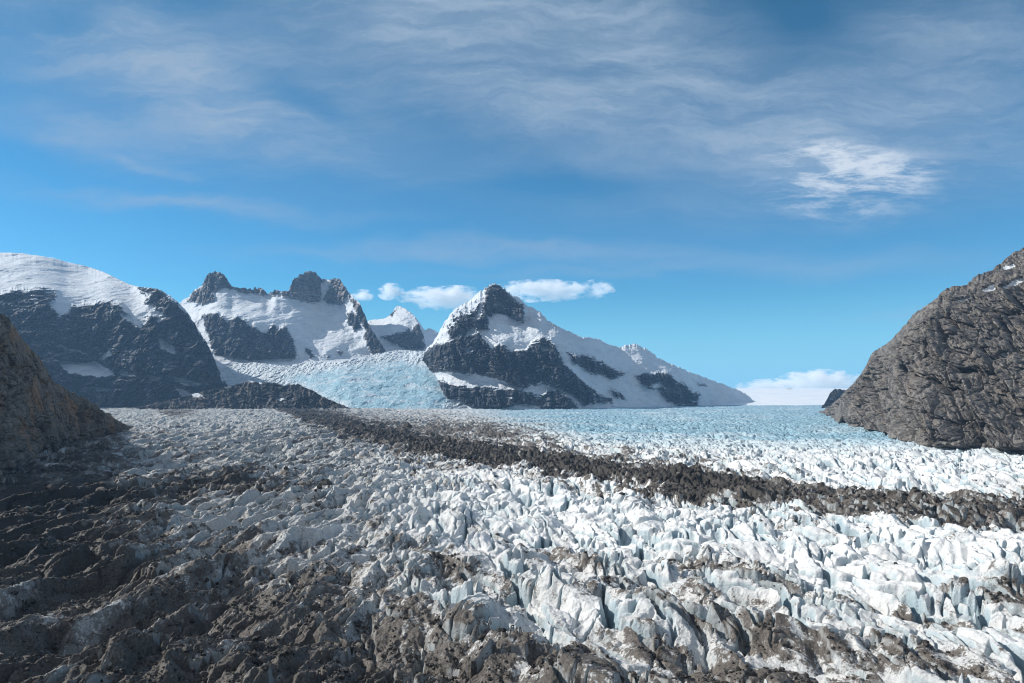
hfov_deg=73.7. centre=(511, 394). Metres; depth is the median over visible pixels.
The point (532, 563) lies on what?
glacier
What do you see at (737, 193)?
sky
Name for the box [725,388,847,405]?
snow plateau
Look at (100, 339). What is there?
snow dome mountain
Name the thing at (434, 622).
moraine rubble
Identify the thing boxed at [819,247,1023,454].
grey mountain
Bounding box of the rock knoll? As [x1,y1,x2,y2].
[822,389,845,407]
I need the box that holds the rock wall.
[0,313,132,477]
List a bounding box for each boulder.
[45,484,56,491]
[56,508,66,514]
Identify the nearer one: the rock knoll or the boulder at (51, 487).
the boulder at (51, 487)
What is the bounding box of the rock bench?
[131,381,350,409]
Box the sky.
[0,0,1023,387]
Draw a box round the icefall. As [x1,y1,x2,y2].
[218,350,468,408]
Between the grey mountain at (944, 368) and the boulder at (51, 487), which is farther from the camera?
the grey mountain at (944, 368)
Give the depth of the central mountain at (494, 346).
5316.91 m
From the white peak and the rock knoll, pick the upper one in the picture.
the white peak
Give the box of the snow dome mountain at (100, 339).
[0,253,228,407]
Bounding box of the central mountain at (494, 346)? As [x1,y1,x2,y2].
[422,283,754,408]
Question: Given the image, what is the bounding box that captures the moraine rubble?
[0,408,1023,682]
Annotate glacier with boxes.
[0,405,1023,682]
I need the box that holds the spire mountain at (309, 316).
[179,271,385,366]
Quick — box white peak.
[368,306,438,351]
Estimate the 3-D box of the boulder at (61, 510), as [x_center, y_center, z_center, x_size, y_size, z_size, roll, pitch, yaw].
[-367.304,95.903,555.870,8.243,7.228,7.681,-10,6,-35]

